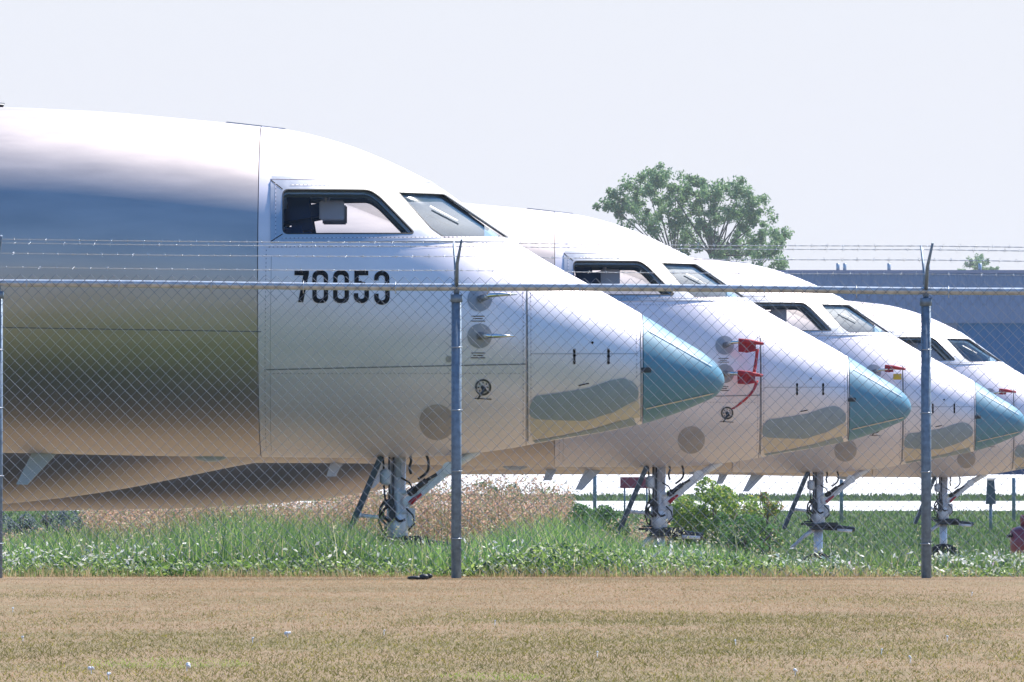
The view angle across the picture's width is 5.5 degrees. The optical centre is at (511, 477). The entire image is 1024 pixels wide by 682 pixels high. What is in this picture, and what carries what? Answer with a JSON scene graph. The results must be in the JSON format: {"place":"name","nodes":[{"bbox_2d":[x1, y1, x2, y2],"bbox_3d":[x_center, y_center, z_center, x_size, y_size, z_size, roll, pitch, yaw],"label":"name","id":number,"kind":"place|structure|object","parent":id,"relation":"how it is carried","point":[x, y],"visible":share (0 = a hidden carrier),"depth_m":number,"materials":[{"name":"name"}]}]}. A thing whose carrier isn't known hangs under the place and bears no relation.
{"place":"outdoors","nodes":[
{"label":"outdoors","id":0,"kind":"place"},
{"bbox_2d":[0,571,1023,681],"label":"lawn","id":1,"kind":"structure","parent":0,"point":[29,580],"depth_m":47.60,"materials":[{"name":"beige plant"}]},
{"bbox_2d":[186,662,190,670],"bbox_3d":[-1.095,0.651,36.359,0.016,0.053,0.022,0,0,-23],"label":"clover head","id":2,"kind":"object","parent":1,"relation":"on","point":[188,665],"visible":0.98,"depth_m":36.36},
{"bbox_2d":[407,574,432,579],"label":"debris clod","id":3,"kind":"object","parent":1,"relation":"on","point":[424,576],"visible":0.97,"depth_m":68.98,"materials":[{"name":"black"}]},
{"bbox_2d":[0,235,1023,577],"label":"chain link fence","id":4,"kind":"object","parent":1,"relation":"on","point":[456,285],"visible":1,"depth_m":69.97,"materials":[{"name":"metal"}]},
{"bbox_2d":[0,0,1023,269],"label":"sky","id":5,"kind":"structure","parent":0,"point":[883,123],"materials":[{"name":"white"}]},
{"bbox_2d":[3,474,1023,563],"bbox_3d":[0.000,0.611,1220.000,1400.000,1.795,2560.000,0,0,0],"label":"ground","id":6,"kind":"structure","parent":0,"point":[807,541],"depth_m":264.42,"materials":[{"name":"green plant"}]},
{"bbox_2d":[3,513,43,540],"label":"bush","id":7,"kind":"object","parent":6,"relation":"on","point":[31,523],"visible":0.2,"depth_m":167.92,"materials":[{"name":"green plant"}]},
{"bbox_2d":[31,510,77,541],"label":"bush","id":8,"kind":"object","parent":6,"relation":"on","point":[61,518],"visible":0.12,"depth_m":167.99,"materials":[{"name":"green plant"}]},
{"bbox_2d":[68,510,114,535],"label":"bush","id":9,"kind":"object","parent":6,"relation":"on","point":[78,521],"visible":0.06,"depth_m":167.88,"materials":[{"name":"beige plant"}]},
{"bbox_2d":[3,474,669,549],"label":"dock weeds","id":10,"kind":"object","parent":6,"relation":"on","point":[373,507],"visible":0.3,"depth_m":161.73,"materials":[{"name":"dry brown plant stalks and seed heads"}]},
{"bbox_2d":[464,481,522,531],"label":"bush","id":11,"kind":"object","parent":6,"relation":"on","point":[506,486],"visible":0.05,"depth_m":170.85,"materials":[{"name":"beige plant"}]},
{"bbox_2d":[534,487,581,513],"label":"bush","id":12,"kind":"object","parent":6,"relation":"on","point":[549,494],"visible":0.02,"depth_m":171.75,"materials":[{"name":"beige plant"}]},
{"bbox_2d":[593,475,596,515],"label":"marker post","id":13,"kind":"object","parent":6,"relation":"on","point":[595,491],"visible":0.65,"depth_m":261.96,"materials":[{"name":"silver metal"}]},
{"bbox_2d":[566,502,632,545],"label":"bush","id":14,"kind":"object","parent":6,"relation":"on","point":[586,508],"visible":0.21,"depth_m":161.78,"materials":[{"name":"green plant"}]},
{"bbox_2d":[620,477,647,511],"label":"airfield board","id":15,"kind":"object","parent":6,"relation":"on","point":[630,481],"visible":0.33,"depth_m":289.98,"materials":[{"name":"red metal"}]},
{"bbox_2d":[665,489,698,552],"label":"bush","id":16,"kind":"object","parent":6,"relation":"on","point":[675,538],"visible":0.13,"depth_m":169.93,"materials":[{"name":"green plant"}]},
{"bbox_2d":[592,161,794,269],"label":"broadleaf tree","id":17,"kind":"object","parent":6,"relation":"on","point":[748,214],"visible":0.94,"depth_m":898.41,"materials":[{"name":"green plant"}]},
{"bbox_2d":[672,476,765,549],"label":"bush","id":18,"kind":"object","parent":6,"relation":"on","point":[690,512],"visible":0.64,"depth_m":167.84,"materials":[{"name":"green plant"}]},
{"bbox_2d":[694,511,783,558],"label":"bush","id":19,"kind":"object","parent":6,"relation":"on","point":[749,524],"visible":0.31,"depth_m":161.40,"materials":[{"name":"green plant"}]},
{"bbox_2d":[740,489,784,561],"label":"bush","id":20,"kind":"object","parent":6,"relation":"on","point":[770,505],"visible":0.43,"depth_m":168.95,"materials":[{"name":"green plant"}]},
{"bbox_2d":[839,479,843,520],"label":"marker post","id":21,"kind":"object","parent":6,"relation":"on","point":[841,495],"visible":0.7,"depth_m":261.96,"materials":[{"name":"silver metal"}]},
{"bbox_2d":[777,263,1023,474],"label":"hangar","id":22,"kind":"structure","parent":6,"relation":"on","point":[955,320],"depth_m":539.80,"materials":[{"name":"blue painted metal"}]},
{"bbox_2d":[957,323,1023,473],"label":"door","id":23,"kind":"structure","parent":22,"relation":"in","point":[1012,331],"depth_m":540.07,"materials":[{"name":"blue metal"}]},
{"bbox_2d":[957,253,999,269],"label":"broadleaf tree","id":24,"kind":"object","parent":6,"relation":"on","point":[973,264],"visible":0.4,"depth_m":1496.09,"materials":[{"name":"green plant"}]},
{"bbox_2d":[986,478,995,529],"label":"runway marker","id":25,"kind":"object","parent":6,"relation":"on","point":[990,490],"visible":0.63,"depth_m":239.92,"materials":[{"name":"paint"}]},
{"bbox_2d":[1012,478,1015,520],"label":"marker post","id":26,"kind":"object","parent":6,"relation":"on","point":[1013,498],"visible":0.73,"depth_m":261.96,"materials":[{"name":"silver metal"}]},
{"bbox_2d":[70,501,1023,510],"bbox_3d":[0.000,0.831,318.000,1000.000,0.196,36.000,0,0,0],"label":"taxiway","id":27,"kind":"structure","parent":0,"point":[849,505],"depth_m":318.86,"materials":[{"name":"concrete"}]},
{"bbox_2d":[312,492,1023,500],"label":"verge grass","id":28,"kind":"structure","parent":0,"point":[852,497],"depth_m":341.56,"materials":[{"name":"green plant"}]},
{"bbox_2d":[346,475,1023,495],"bbox_3d":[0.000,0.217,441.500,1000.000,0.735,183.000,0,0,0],"label":"apron","id":29,"kind":"object","parent":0,"point":[879,485],"visible":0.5,"depth_m":422.49,"materials":[{"name":"concrete"}]},
{"bbox_2d":[1006,515,1023,555],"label":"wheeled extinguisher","id":30,"kind":"object","parent":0,"point":[1016,542],"visible":0.48,"depth_m":149.85,"materials":[{"name":"red metal"}]},
{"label":"dirt track","id":31,"kind":"structure","parent":0,"visible":0},
{"bbox_2d":[0,103,723,552],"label":"business jet","id":32,"kind":"object","parent":31,"relation":"on","point":[102,179],"visible":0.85,"depth_m":81.41,"materials":[{"name":"grey paint"}]},
{"bbox_2d":[282,189,413,233],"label":"cockpit window","id":33,"kind":"structure","parent":32,"relation":"in","point":[367,190],"depth_m":81.42,"materials":[{"name":"black glass"}]},
{"bbox_2d":[348,456,382,529],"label":"gear door","id":34,"kind":"structure","parent":32,"relation":"in","point":[374,473],"depth_m":82.14,"materials":[{"name":"paint"}]},
{"bbox_2d":[3,203,910,544],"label":"business jet","id":35,"kind":"object","parent":31,"relation":"on","point":[649,259],"visible":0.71,"depth_m":106.14,"materials":[{"name":"grey paint"}]},
{"bbox_2d":[573,260,673,294],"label":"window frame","id":36,"kind":"structure","parent":35,"relation":"in","point":[644,264],"depth_m":105.85,"materials":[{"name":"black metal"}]},
{"bbox_2d":[615,466,647,534],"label":"gear door","id":37,"kind":"structure","parent":35,"relation":"in","point":[639,482],"depth_m":106.58,"materials":[{"name":"paint"}]},
{"bbox_2d":[731,370,762,408],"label":"probe cover","id":38,"kind":"object","parent":35,"relation":"attached to","point":[749,378],"visible":0.89,"depth_m":105.70,"materials":[{"name":"red fabric"}]},
{"bbox_2d":[738,338,763,372],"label":"probe cover","id":39,"kind":"object","parent":35,"relation":"attached to","point":[746,346],"visible":0.9,"depth_m":105.75,"materials":[{"name":"red fabric"}]},
{"bbox_2d":[3,257,1023,565],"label":"business jet","id":40,"kind":"object","parent":31,"relation":"on","point":[243,483],"visible":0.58,"depth_m":128.62,"materials":[{"name":"grey paint"}]},
{"bbox_2d":[753,302,831,330],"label":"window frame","id":41,"kind":"structure","parent":40,"relation":"in","point":[809,307],"depth_m":128.34,"materials":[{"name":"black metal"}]},
{"bbox_2d":[782,472,809,529],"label":"gear door","id":42,"kind":"structure","parent":40,"relation":"in","point":[805,477],"depth_m":129.03,"materials":[{"name":"paint"}]},
{"bbox_2d":[885,365,905,379],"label":"probe cover","id":43,"kind":"object","parent":40,"relation":"attached to","point":[895,376],"visible":0.84,"depth_m":128.20,"materials":[{"name":"red fabric"}]},
{"bbox_2d":[461,300,1023,562],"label":"business jet","id":44,"kind":"object","parent":31,"relation":"on","point":[891,320],"visible":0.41,"depth_m":156.03,"materials":[{"name":"grey paint"}]},
{"bbox_2d":[913,477,935,524],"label":"gear door","id":45,"kind":"structure","parent":44,"relation":"in","point":[933,479],"depth_m":156.33,"materials":[{"name":"paint"}]},
{"bbox_2d":[897,337,954,360],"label":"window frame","id":46,"kind":"structure","parent":44,"relation":"in","point":[897,337],"depth_m":155.64,"materials":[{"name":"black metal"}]},
{"bbox_2d":[999,388,1015,394],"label":"probe cover","id":47,"kind":"object","parent":44,"relation":"attached to","point":[1007,390],"visible":0.87,"depth_m":155.49,"materials":[{"name":"red fabric"}]},
{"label":"grass bank","id":48,"kind":"structure","parent":0,"visible":0},
{"bbox_2d":[2,537,1023,576],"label":"clover verge","id":49,"kind":"structure","parent":48,"relation":"on","point":[472,566],"depth_m":71.24,"materials":[{"name":"green plant"}]},
{"bbox_2d":[2,500,1023,576],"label":"tall grass","id":50,"kind":"structure","parent":48,"relation":"on","point":[53,540],"depth_m":72.07,"materials":[{"name":"green plant"}]},
{"bbox_2d":[2,562,1023,577],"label":"edge straw","id":51,"kind":"object","parent":48,"relation":"on","point":[251,573],"visible":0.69,"depth_m":70.88,"materials":[{"name":"beige plant"}]},
{"bbox_2d":[5,509,1023,576],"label":"dry stalks","id":52,"kind":"object","parent":48,"relation":"on","point":[678,538],"visible":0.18,"depth_m":71.92,"materials":[{"name":"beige plant"}]}
]}

